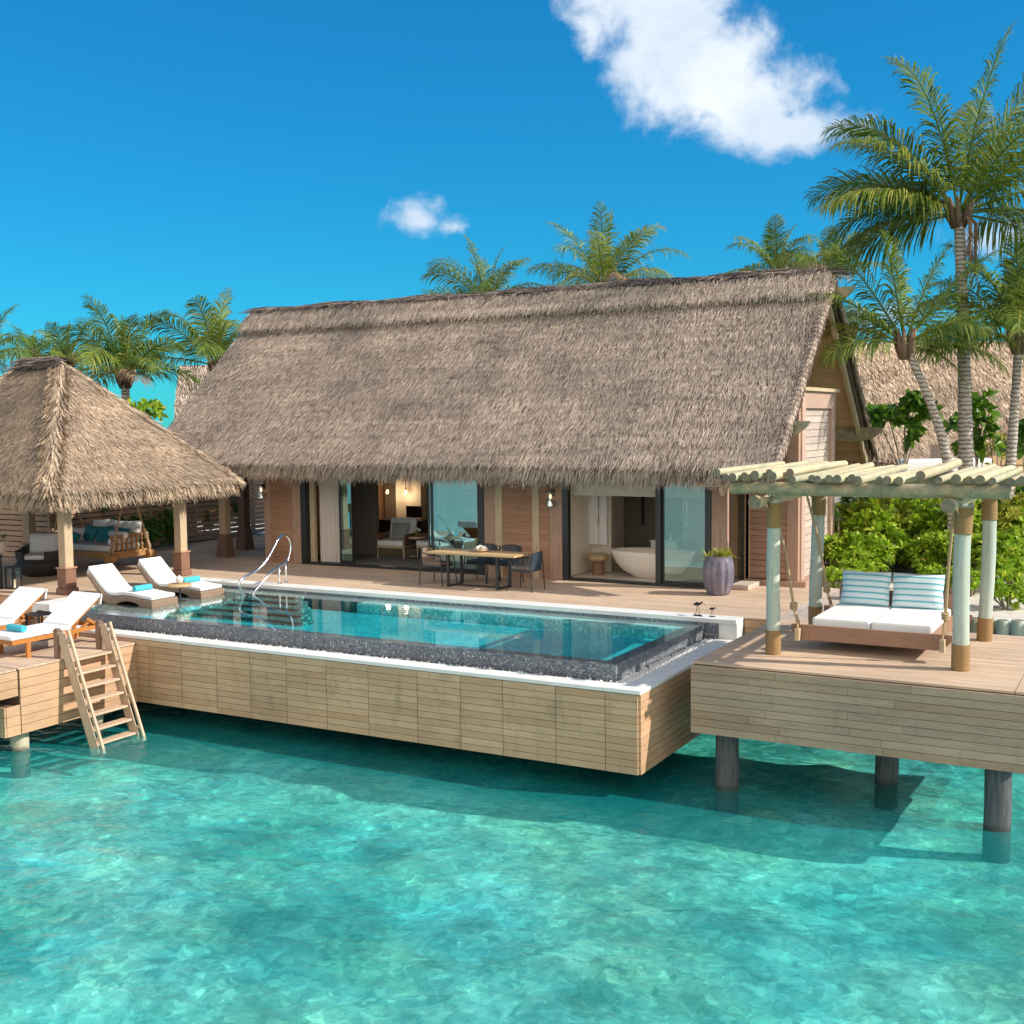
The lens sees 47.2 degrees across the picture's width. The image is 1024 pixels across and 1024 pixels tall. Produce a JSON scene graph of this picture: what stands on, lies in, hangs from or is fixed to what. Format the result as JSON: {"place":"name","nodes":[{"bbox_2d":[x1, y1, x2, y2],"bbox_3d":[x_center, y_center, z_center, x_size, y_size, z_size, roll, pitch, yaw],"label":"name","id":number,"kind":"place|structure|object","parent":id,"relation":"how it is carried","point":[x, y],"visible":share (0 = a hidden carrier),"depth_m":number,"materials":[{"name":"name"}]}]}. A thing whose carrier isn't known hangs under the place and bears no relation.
{"place":"outdoors","nodes":[
{"label":"outdoors","id":0,"kind":"place"},
{"bbox_2d":[0,304,44,373],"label":"coconut palm","id":1,"kind":"object","parent":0,"point":[9,339],"visible":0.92,"depth_m":37.72,"materials":[{"name":"green plant"}]},
{"bbox_2d":[0,619,137,737],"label":"bathing deck","id":2,"kind":"structure","parent":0,"point":[36,691],"depth_m":19.94,"materials":[{"name":"wood"}]},
{"bbox_2d":[0,586,46,630],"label":"teak lounger","id":3,"kind":"object","parent":2,"relation":"on","point":[18,603],"visible":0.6,"depth_m":22.03,"materials":[{"name":"white fabric"}]},
{"bbox_2d":[24,610,52,640],"bbox_3d":[-8.816,2.102,21.894,0.400,0.541,0.400,2,5,29],"label":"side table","id":4,"kind":"object","parent":2,"relation":"on","point":[39,613],"visible":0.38,"depth_m":21.82,"materials":[{"name":"black metal"}]},
{"bbox_2d":[0,591,101,657],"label":"teak lounger","id":5,"kind":"object","parent":2,"relation":"on","point":[70,611],"visible":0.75,"depth_m":21.10,"materials":[{"name":"white fabric"}]},
{"bbox_2d":[6,624,26,631],"bbox_3d":[-8.618,2.016,20.352,0.409,0.122,0.122,2,5,29],"label":"rolled towel","id":6,"kind":"object","parent":5,"relation":"on","point":[16,627],"visible":1,"depth_m":20.29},
{"bbox_2d":[52,620,146,756],"bbox_3d":[-7.127,3.041,20.294,1.120,2.138,1.020,2,5,29],"label":"boarding ladder","id":7,"kind":"object","parent":2,"relation":"attached to","point":[61,641],"visible":1,"depth_m":20.24,"materials":[{"name":"wood"}]},
{"bbox_2d":[57,294,202,402],"bbox_3d":[-11.753,-4.221,36.078,4.594,4.746,4.978,-2,5,-21],"label":"coconut palm","id":8,"kind":"object","parent":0,"point":[124,360],"visible":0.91,"depth_m":35.46,"materials":[{"name":"green plant"}]},
{"bbox_2d":[131,286,247,373],"bbox_3d":[-9.671,-4.599,38.052,5.832,5.299,5.637,2,5,29],"label":"coconut palm","id":9,"kind":"object","parent":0,"point":[217,348],"visible":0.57,"depth_m":37.26,"materials":[{"name":"green plant"}]},
{"bbox_2d":[0,530,832,633],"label":"deck","id":10,"kind":"structure","parent":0,"point":[749,606],"depth_m":25.34,"materials":[{"name":"wood"}]},
{"bbox_2d":[3,565,22,589],"bbox_3d":[-10.817,1.418,25.401,0.280,0.485,0.280,2,5,29],"label":"lantern","id":11,"kind":"object","parent":10,"relation":"on","point":[13,579],"visible":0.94,"depth_m":25.36,"materials":[{"name":"black metal"}]},
{"bbox_2d":[0,504,47,556],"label":"slatted fence","id":12,"kind":"object","parent":10,"relation":"on","point":[20,528],"visible":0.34,"depth_m":31.29,"materials":[{"name":"wood"}]},
{"bbox_2d":[14,533,58,576],"bbox_3d":[-11.123,1.014,27.606,1.120,0.963,1.120,-1,4,-3],"label":"rattan armchair","id":13,"kind":"object","parent":10,"relation":"on","point":[38,556],"visible":0.88,"depth_m":27.32,"materials":[{"name":"wicker"}]},
{"bbox_2d":[0,502,111,546],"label":"beach shrub","id":14,"kind":"object","parent":10,"relation":"on","point":[104,509],"visible":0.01,"depth_m":31.98,"materials":[{"name":"green plant"}]},
{"bbox_2d":[0,356,246,594],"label":"thatched pavilion","id":15,"kind":"structure","parent":10,"relation":"on","point":[71,436],"depth_m":25.60,"materials":[{"name":"plant"}]},
{"bbox_2d":[51,500,156,563],"bbox_3d":[-10.335,0.230,29.287,2.359,1.866,1.490,2,5,29],"label":"hanging daybed","id":16,"kind":"object","parent":15,"relation":"hanging from","point":[113,552],"visible":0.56,"depth_m":28.79,"materials":[{"name":"wood"}]},
{"bbox_2d":[83,524,97,540],"bbox_3d":[-10.714,0.546,29.715,0.480,0.420,0.150,13,-10,38],"label":"teal cushion","id":17,"kind":"object","parent":16,"relation":"on","point":[90,532],"visible":1,"depth_m":29.61,"materials":[{"name":"fabric"}]},
{"bbox_2d":[96,525,112,541],"bbox_3d":[-10.275,0.557,29.517,0.480,0.420,0.150,-5,-20,21],"label":"teal cushion","id":18,"kind":"object","parent":16,"relation":"on","point":[102,534],"visible":0.84,"depth_m":29.45,"materials":[{"name":"fabric"}]},
{"bbox_2d":[123,521,141,540],"bbox_3d":[-9.550,0.476,29.415,0.580,0.520,0.180,-1,-10,26],"label":"back pillow","id":19,"kind":"object","parent":16,"relation":"on","point":[133,526],"visible":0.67,"depth_m":29.31,"materials":[{"name":"white fabric"}]},
{"bbox_2d":[97,496,187,526],"bbox_3d":[-11.291,-0.191,34.437,3.037,2.544,3.234,4,6,45],"label":"beach shrub","id":20,"kind":"object","parent":10,"relation":"on","point":[167,513],"visible":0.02,"depth_m":33.81,"materials":[{"name":"green plant"}]},
{"bbox_2d":[127,398,167,548],"bbox_3d":[-10.229,-1.025,33.052,1.239,4.398,1.033,2,5,29],"label":"broadleaf tree","id":21,"kind":"object","parent":10,"relation":"on","point":[156,407],"visible":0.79,"depth_m":32.76,"materials":[{"name":"green plant"}]},
{"bbox_2d":[130,515,168,546],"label":"beach shrub","id":22,"kind":"object","parent":10,"relation":"on","point":[153,529],"visible":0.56,"depth_m":32.78,"materials":[{"name":"green plant"}]},
{"bbox_2d":[47,474,264,545],"bbox_3d":[-10.025,-0.119,34.248,0.122,2.170,8.491,2,5,29],"label":"slatted fence","id":23,"kind":"object","parent":10,"relation":"on","point":[128,510],"visible":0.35,"depth_m":35.07,"materials":[{"name":"wood"}]},
{"bbox_2d":[162,514,173,546],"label":"beach shrub","id":24,"kind":"object","parent":10,"relation":"on","point":[168,522],"visible":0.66,"depth_m":33.59,"materials":[{"name":"green plant"}]},
{"bbox_2d":[164,491,250,536],"bbox_3d":[-9.824,-0.381,36.670,3.037,2.544,3.234,-3,5,-30],"label":"beach shrub","id":25,"kind":"object","parent":10,"relation":"on","point":[235,508],"visible":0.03,"depth_m":36.17,"materials":[{"name":"green plant"}]},
{"bbox_2d":[28,576,743,774],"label":"swimming pool","id":26,"kind":"structure","parent":10,"relation":"in","point":[599,688],"depth_m":19.68,"materials":[{"name":"white stone"}]},
{"bbox_2d":[86,563,177,608],"bbox_3d":[-7.806,1.497,24.001,1.875,0.752,0.700,2,5,29],"label":"rattan lounger","id":27,"kind":"object","parent":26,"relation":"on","point":[111,585],"visible":0.94,"depth_m":23.90,"materials":[{"name":"white fabric"}]},
{"bbox_2d":[167,582,191,601],"bbox_3d":[-6.870,1.664,24.216,0.490,0.365,0.490,2,5,29],"label":"tray table","id":28,"kind":"object","parent":26,"relation":"on","point":[179,586],"visible":0.92,"depth_m":24.11,"materials":[{"name":"beige wood"}]},
{"bbox_2d":[136,556,223,598],"bbox_3d":[-7.144,1.398,25.185,1.875,0.752,0.700,2,5,29],"label":"rattan lounger","id":29,"kind":"object","parent":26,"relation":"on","point":[157,573],"visible":0.85,"depth_m":25.14,"materials":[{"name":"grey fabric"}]},
{"bbox_2d":[238,534,291,601],"bbox_3d":[-5.284,1.222,25.212,0.110,1.392,1.727,2,5,29],"label":"pool handrail","id":30,"kind":"object","parent":26,"relation":"on","point":[261,566],"visible":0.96,"depth_m":25.31,"materials":[{"name":"metal"}]},
{"bbox_2d":[419,546,456,586],"bbox_3d":[-1.609,1.157,25.346,0.624,0.815,0.605,2,5,29],"label":"dining chair","id":31,"kind":"object","parent":10,"relation":"on","point":[430,560],"visible":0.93,"depth_m":25.22,"materials":[{"name":"grey metal"}]},
{"bbox_2d":[427,548,530,589],"bbox_3d":[-0.704,1.219,24.843,2.137,0.746,0.756,2,5,29],"label":"dining table","id":32,"kind":"object","parent":10,"relation":"on","point":[497,555],"visible":0.98,"depth_m":24.76,"materials":[{"name":"wood"}]},
{"bbox_2d":[463,543,499,583],"bbox_3d":[-0.673,1.122,25.654,0.605,0.815,0.624,2,5,29],"label":"dining chair","id":33,"kind":"object","parent":10,"relation":"on","point":[476,561],"visible":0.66,"depth_m":25.55,"materials":[{"name":"grey metal"}]},
{"bbox_2d":[486,544,523,583],"bbox_3d":[-0.149,1.139,25.363,0.605,0.815,0.624,2,5,29],"label":"dining chair","id":34,"kind":"object","parent":10,"relation":"on","point":[503,561],"visible":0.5,"depth_m":25.42,"materials":[{"name":"grey metal"}]},
{"bbox_2d":[506,551,544,592],"bbox_3d":[0.289,1.217,24.290,0.624,0.815,0.605,2,5,29],"label":"dining chair","id":35,"kind":"object","parent":10,"relation":"on","point":[535,562],"visible":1,"depth_m":24.12,"materials":[{"name":"grey metal"}]},
{"bbox_2d":[703,554,733,595],"bbox_3d":[4.124,1.258,23.380,0.627,0.785,0.627,2,5,29],"label":"planter","id":36,"kind":"object","parent":10,"relation":"on","point":[718,575],"visible":0.95,"depth_m":23.15,"materials":[{"name":"purple ceramic"}]},
{"bbox_2d":[699,526,740,560],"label":"potted plant","id":37,"kind":"object","parent":36,"relation":"on","point":[724,552],"visible":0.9,"depth_m":23.28,"materials":[{"name":"green plant"}]},
{"bbox_2d":[414,236,541,295],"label":"coconut palm","id":38,"kind":"object","parent":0,"point":[485,283],"visible":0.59,"depth_m":41.61,"materials":[{"name":"green plant"}]},
{"bbox_2d":[0,702,1023,1023],"bbox_3d":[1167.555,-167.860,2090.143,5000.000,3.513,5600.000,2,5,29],"label":"seabed","id":39,"kind":"structure","parent":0,"point":[198,948],"depth_m":14.73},
{"bbox_2d":[0,427,1023,1015],"bbox_3d":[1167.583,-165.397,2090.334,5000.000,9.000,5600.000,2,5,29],"label":"lagoon water","id":40,"kind":"structure","parent":0,"point":[270,727],"depth_m":17.50,"materials":[{"name":"liquid"}]},
{"bbox_2d":[10,732,30,778],"bbox_3d":[-8.285,4.581,19.774,0.313,2.037,0.310,2,5,29],"label":"support pile","id":41,"kind":"object","parent":40,"relation":"in","point":[19,745],"visible":0.28,"depth_m":19.61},
{"bbox_2d":[87,714,104,756],"bbox_3d":[-7.591,4.448,21.385,0.313,2.037,0.310,2,5,29],"label":"support pile","id":42,"kind":"object","parent":40,"relation":"in","point":[100,719],"visible":0.12,"depth_m":21.26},
{"bbox_2d":[715,735,738,816],"bbox_3d":[3.167,4.352,17.261,0.354,2.623,0.350,2,5,29],"label":"support pile","id":43,"kind":"object","parent":40,"relation":"in","point":[727,769],"visible":0.56,"depth_m":17.08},
{"bbox_2d":[874,755,898,810],"bbox_3d":[5.592,4.006,17.485,0.354,3.222,0.350,2,5,29],"label":"support pile","id":44,"kind":"object","parent":40,"relation":"in","point":[887,771],"visible":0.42,"depth_m":17.34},
{"bbox_2d":[982,769,1011,863],"bbox_3d":[6.399,4.454,15.463,0.354,2.623,0.350,2,5,29],"label":"support pile","id":45,"kind":"object","parent":40,"relation":"in","point":[997,817],"visible":0.56,"depth_m":15.29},
{"bbox_2d":[0,0,1023,426],"label":"sky","id":46,"kind":"structure","parent":0,"point":[155,155],"materials":[{"name":"blue"}]},
{"bbox_2d":[525,200,691,286],"bbox_3d":[3.378,-6.793,39.892,5.894,7.309,5.868,-2,5,-22],"label":"coconut palm","id":47,"kind":"object","parent":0,"point":[607,265],"visible":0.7,"depth_m":39.36,"materials":[{"name":"green plant"}]},
{"bbox_2d":[197,517,1023,719],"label":"sand","id":48,"kind":"structure","parent":0,"point":[1000,612],"depth_m":22.57,"materials":[{"name":"sand"}]},
{"bbox_2d":[4,324,59,359],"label":"coconut palm","id":49,"kind":"object","parent":48,"relation":"on","point":[17,329],"visible":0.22,"depth_m":51.64,"materials":[{"name":"green plant"}]},
{"bbox_2d":[15,318,104,366],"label":"coconut palm","id":50,"kind":"object","parent":48,"relation":"on","point":[68,348],"visible":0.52,"depth_m":43.52,"materials":[{"name":"green plant"}]},
{"bbox_2d":[173,365,263,515],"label":"neighbour villa","id":51,"kind":"object","parent":48,"relation":"on","point":[183,394],"visible":0.02,"depth_m":48.12,"materials":[{"name":"plant"}]},
{"bbox_2d":[167,267,883,589],"bbox_3d":[-0.149,-2.181,30.161,17.690,7.089,9.386,2,5,29],"label":"villa","id":52,"kind":"object","parent":48,"relation":"on","point":[492,417],"visible":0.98,"depth_m":26.95,"materials":[{"name":"plant"}]},
{"bbox_2d":[319,476,344,562],"bbox_3d":[-4.510,0.074,29.173,0.720,2.355,0.093,2,5,29],"label":"curtain","id":53,"kind":"object","parent":52,"relation":"hanging from","point":[329,523],"visible":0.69,"depth_m":29.18,"materials":[{"name":"fabric"}]},
{"bbox_2d":[338,477,353,562],"bbox_3d":[-4.072,0.140,28.750,0.400,2.230,0.040,2,5,29],"label":"glass door","id":54,"kind":"structure","parent":52,"relation":"in","point":[339,483],"depth_m":28.76,"materials":[{"name":"black metal"}]},
{"bbox_2d":[376,517,416,558],"bbox_3d":[-2.961,0.667,30.292,0.840,0.987,0.870,1,5,23],"label":"armchair","id":55,"kind":"object","parent":52,"relation":"on","point":[384,540],"visible":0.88,"depth_m":30.16,"materials":[{"name":"white fabric"}]},
{"bbox_2d":[391,523,407,538],"bbox_3d":[-2.911,0.484,30.404,0.460,0.420,0.140,1,-9,23],"label":"lattice cushion","id":56,"kind":"object","parent":55,"relation":"on","point":[399,530],"visible":0.9,"depth_m":30.34,"materials":[{"name":"fabric"}]},
{"bbox_2d":[379,518,430,546],"bbox_3d":[-3.068,0.579,33.061,1.550,0.735,0.600,2,5,29],"label":"desk","id":57,"kind":"object","parent":52,"relation":"on","point":[385,524],"visible":0.33,"depth_m":32.95,"materials":[{"name":"black wood"}]},
{"bbox_2d":[406,506,421,519],"bbox_3d":[-2.747,0.027,32.835,0.500,0.387,0.100,2,5,29],"label":"monitor","id":58,"kind":"object","parent":57,"relation":"on","point":[414,511],"visible":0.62,"depth_m":32.79,"materials":[{"name":"black plastic"}]},
{"bbox_2d":[427,479,431,567],"bbox_3d":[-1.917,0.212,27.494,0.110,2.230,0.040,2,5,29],"label":"glass door","id":59,"kind":"structure","parent":52,"relation":"in","point":[428,486],"depth_m":27.47,"materials":[{"name":"black metal"}]},
{"bbox_2d":[416,518,459,557],"bbox_3d":[-1.888,0.688,29.864,0.869,0.987,0.840,-4,6,-41],"label":"armchair","id":60,"kind":"object","parent":52,"relation":"on","point":[446,535],"visible":0.84,"depth_m":29.78,"materials":[{"name":"grey fabric"}]},
{"bbox_2d":[431,475,477,570],"bbox_3d":[-1.312,0.235,27.112,1.280,2.230,0.040,2,5,29],"label":"glass door","id":61,"kind":"structure","parent":52,"relation":"in","point":[432,500],"depth_m":27.36,"materials":[{"name":"black metal"}]},
{"bbox_2d":[589,495,598,543],"bbox_3d":[1.844,0.145,26.894,0.315,1.192,0.117,2,5,29],"label":"hanging robe","id":62,"kind":"object","parent":52,"relation":"hanging from","point":[593,523],"visible":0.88,"depth_m":26.84,"materials":[{"name":"white fabric"}]},
{"bbox_2d":[587,553,608,574],"bbox_3d":[1.941,1.163,26.406,0.520,0.490,0.520,2,5,29],"label":"round stool","id":63,"kind":"object","parent":52,"relation":"on","point":[597,559],"visible":1,"depth_m":26.28,"materials":[{"name":"brown wood"}]},
{"bbox_2d":[599,496,606,544],"bbox_3d":[2.078,0.153,26.760,0.121,1.192,0.180,-4,5,-33],"label":"hanging robe","id":64,"kind":"object","parent":52,"relation":"hanging from","point":[602,520],"visible":0.89,"depth_m":26.73,"materials":[{"name":"white fabric"}]},
{"bbox_2d":[611,547,694,578],"bbox_3d":[3.094,1.143,25.761,1.960,0.605,1.000,2,5,29],"label":"bathtub","id":65,"kind":"object","parent":52,"relation":"on","point":[638,562],"visible":0.88,"depth_m":25.44,"materials":[{"name":"ceramic"}]},
{"bbox_2d":[650,539,682,548],"bbox_3d":[3.551,0.995,26.986,0.680,0.695,0.340,2,5,29],"label":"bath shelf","id":66,"kind":"object","parent":52,"relation":"on","point":[673,544],"visible":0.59,"depth_m":26.79,"materials":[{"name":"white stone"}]},
{"bbox_2d":[662,483,705,584],"bbox_3d":[3.594,0.391,24.384,0.970,2.230,0.040,2,5,29],"label":"glass door","id":67,"kind":"structure","parent":52,"relation":"in","point":[663,490],"depth_m":24.57,"materials":[{"name":"black metal"}]},
{"bbox_2d":[729,489,743,582],"bbox_3d":[4.663,0.262,24.396,0.060,2.400,0.920,2,5,29],"label":"side door","id":68,"kind":"structure","parent":52,"relation":"in","point":[741,577],"depth_m":24.74,"materials":[{"name":"black metal"}]},
{"bbox_2d":[823,565,852,587],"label":"beach shrub","id":69,"kind":"object","parent":48,"relation":"on","point":[834,575],"visible":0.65,"depth_m":24.64,"materials":[{"name":"green plant"}]},
{"bbox_2d":[823,529,896,571],"bbox_3d":[7.653,0.953,26.217,1.886,1.248,1.773,0,4,6],"label":"beach shrub","id":70,"kind":"object","parent":48,"relation":"on","point":[834,544],"visible":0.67,"depth_m":25.74,"materials":[{"name":"green plant"}]},
{"bbox_2d":[830,540,894,571],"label":"beach shrub","id":71,"kind":"object","parent":48,"relation":"on","point":[866,564],"visible":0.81,"depth_m":25.35,"materials":[{"name":"green plant"}]},
{"bbox_2d":[834,497,906,546],"bbox_3d":[8.371,0.506,27.613,2.021,1.801,2.819,2,5,33],"label":"beach shrub","id":72,"kind":"object","parent":48,"relation":"on","point":[856,520],"visible":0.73,"depth_m":27.02,"materials":[{"name":"green plant"}]},
{"bbox_2d":[859,525,911,571],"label":"beach shrub","id":73,"kind":"object","parent":48,"relation":"on","point":[901,541],"visible":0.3,"depth_m":26.26,"materials":[{"name":"green plant"}]},
{"bbox_2d":[867,388,943,471],"bbox_3d":[9.927,-0.984,29.912,2.124,4.343,1.027,-1,4,-1],"label":"broadleaf tree","id":74,"kind":"object","parent":48,"relation":"on","point":[913,401],"visible":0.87,"depth_m":29.60,"materials":[{"name":"green plant"}]},
{"bbox_2d":[890,503,923,571],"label":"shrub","id":75,"kind":"object","parent":48,"relation":"on","point":[898,517],"visible":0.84,"depth_m":27.22,"materials":[{"name":"green plant"}]},
{"bbox_2d":[878,498,946,569],"bbox_3d":[9.358,0.442,27.922,2.088,1.861,2.913,-1,4,-8],"label":"beach shrub","id":76,"kind":"object","parent":48,"relation":"on","point":[915,511],"visible":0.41,"depth_m":27.35,"materials":[{"name":"green plant"}]},
{"bbox_2d":[895,530,952,574],"bbox_3d":[9.274,0.955,26.304,1.685,1.186,1.792,3,6,40],"label":"beach shrub","id":77,"kind":"object","parent":48,"relation":"on","point":[913,546],"visible":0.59,"depth_m":25.71,"materials":[{"name":"green plant"}]},
{"bbox_2d":[916,562,952,587],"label":"beach shrub","id":78,"kind":"object","parent":48,"relation":"on","point":[930,569],"visible":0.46,"depth_m":24.33,"materials":[{"name":"green plant"}]},
{"bbox_2d":[930,444,940,458],"bbox_3d":[12.788,-0.555,35.297,0.360,2.960,0.360,2,5,29],"label":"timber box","id":79,"kind":"object","parent":48,"relation":"on","point":[935,453],"visible":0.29,"depth_m":35.08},
{"bbox_2d":[853,341,1023,486],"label":"neighbour villa","id":80,"kind":"object","parent":48,"relation":"on","point":[885,379],"visible":0.3,"depth_m":41.79,"materials":[{"name":"plant"}]},
{"bbox_2d":[908,529,973,574],"bbox_3d":[9.661,0.936,25.674,1.879,1.200,1.347,2,5,32],"label":"beach shrub","id":81,"kind":"object","parent":48,"relation":"on","point":[941,538],"visible":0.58,"depth_m":25.58,"materials":[{"name":"green plant"}]},
{"bbox_2d":[897,458,991,470],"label":"garden wall","id":82,"kind":"structure","parent":48,"relation":"on","point":[912,464],"depth_m":33.88,"materials":[{"name":"white stone"}]},
{"bbox_2d":[944,565,980,595],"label":"beach shrub","id":83,"kind":"object","parent":48,"relation":"on","point":[975,576],"visible":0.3,"depth_m":23.39,"materials":[{"name":"green plant"}]},
{"bbox_2d":[921,499,1005,566],"bbox_3d":[10.354,0.485,27.564,2.837,1.997,3.018,3,6,41],"label":"beach shrub","id":84,"kind":"object","parent":48,"relation":"on","point":[937,524],"visible":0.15,"depth_m":26.58,"materials":[{"name":"green plant"}]},
{"bbox_2d":[942,387,1005,467],"bbox_3d":[11.368,-0.905,28.916,1.623,4.308,0.962,-1,4,1],"label":"broadleaf tree","id":85,"kind":"object","parent":48,"relation":"on","point":[978,412],"visible":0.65,"depth_m":28.72,"materials":[{"name":"green plant"}]},
{"bbox_2d":[952,616,1023,636],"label":"log wall","id":86,"kind":"structure","parent":48,"relation":"on","point":[1007,626],"depth_m":20.29,"materials":[{"name":"green wood"}]},
{"bbox_2d":[952,531,1023,573],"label":"beach shrub","id":87,"kind":"object","parent":48,"relation":"on","point":[977,535],"visible":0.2,"depth_m":25.00,"materials":[{"name":"green plant"}]},
{"bbox_2d":[974,429,1006,466],"bbox_3d":[13.209,-0.652,31.942,1.238,3.293,0.837,0,5,13],"label":"broadleaf tree","id":88,"kind":"object","parent":48,"relation":"on","point":[991,449],"visible":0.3,"depth_m":31.82,"materials":[{"name":"green plant"}]},
{"bbox_2d":[970,528,1023,587],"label":"beach shrub","id":89,"kind":"object","parent":48,"relation":"on","point":[1010,570],"visible":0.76,"depth_m":24.08,"materials":[{"name":"green plant"}]},
{"bbox_2d":[974,490,1023,565],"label":"beach shrub","id":90,"kind":"object","parent":48,"relation":"on","point":[1010,514],"visible":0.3,"depth_m":26.50,"materials":[{"name":"green plant"}]},
{"bbox_2d":[990,454,1023,490],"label":"wall","id":91,"kind":"structure","parent":48,"relation":"on","point":[1019,462],"depth_m":34.98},
{"bbox_2d":[993,578,1023,609],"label":"beach shrub","id":92,"kind":"object","parent":48,"relation":"on","point":[1009,592],"visible":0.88,"depth_m":21.73,"materials":[{"name":"green plant"}]},
{"bbox_2d":[997,418,1023,467],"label":"broadleaf tree","id":93,"kind":"object","parent":48,"relation":"on","point":[1020,453],"visible":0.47,"depth_m":30.73,"materials":[{"name":"green plant"}]},
{"bbox_2d":[997,497,1023,526],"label":"beach shrub","id":94,"kind":"object","parent":48,"relation":"on","point":[1017,522],"visible":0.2,"depth_m":26.47,"materials":[{"name":"green plant"}]},
{"bbox_2d":[724,214,844,284],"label":"coconut palm","id":95,"kind":"object","parent":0,"point":[779,260],"visible":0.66,"depth_m":41.38,"materials":[{"name":"green plant"}]},
{"bbox_2d":[780,588,839,620],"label":"boardwalk","id":96,"kind":"structure","parent":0,"point":[802,609],"depth_m":21.82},
{"bbox_2d":[787,225,889,284],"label":"coconut palm","id":97,"kind":"object","parent":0,"point":[839,242],"visible":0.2,"depth_m":42.57,"materials":[{"name":"green plant"}]},
{"bbox_2d":[691,619,1023,773],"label":"swing platform","id":98,"kind":"structure","parent":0,"point":[916,704],"depth_m":16.06,"materials":[{"name":"wood"}]},
{"bbox_2d":[714,458,1023,671],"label":"log pergola","id":99,"kind":"object","parent":98,"relation":"on","point":[960,490],"visible":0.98,"depth_m":17.07,"materials":[{"name":"wood"}]},
{"bbox_2d":[780,496,974,652],"bbox_3d":[5.598,0.837,18.020,2.623,2.092,2.247,2,5,29],"label":"swing bed","id":100,"kind":"object","parent":99,"relation":"hanging from","point":[923,629],"visible":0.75,"depth_m":17.42,"materials":[{"name":"white fabric"}]},
{"bbox_2d":[840,570,891,606],"bbox_3d":[5.681,1.230,18.809,0.780,0.570,0.240,2,-11,31],"label":"pillow","id":101,"kind":"object","parent":100,"relation":"on","point":[865,588],"visible":1,"depth_m":18.70,"materials":[{"name":"blue fabric"}]},
{"bbox_2d":[891,573,944,609],"bbox_3d":[6.389,1.253,18.416,0.780,0.570,0.240,2,-11,26],"label":"pillow","id":102,"kind":"object","parent":100,"relation":"on","point":[918,591],"visible":1,"depth_m":18.32,"materials":[{"name":"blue fabric"}]},
{"bbox_2d":[802,22,1023,504],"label":"coconut palm","id":103,"kind":"object","parent":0,"point":[902,195],"visible":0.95,"depth_m":26.77,"materials":[{"name":"green plant"}]},
{"bbox_2d":[810,228,1023,530],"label":"coconut palm","id":104,"kind":"object","parent":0,"point":[905,346],"visible":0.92,"depth_m":25.82,"materials":[{"name":"green plant"}]},
{"bbox_2d":[908,231,1023,510],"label":"coconut palm","id":105,"kind":"object","parent":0,"point":[1012,294],"visible":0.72,"depth_m":26.71,"materials":[{"name":"green plant"}]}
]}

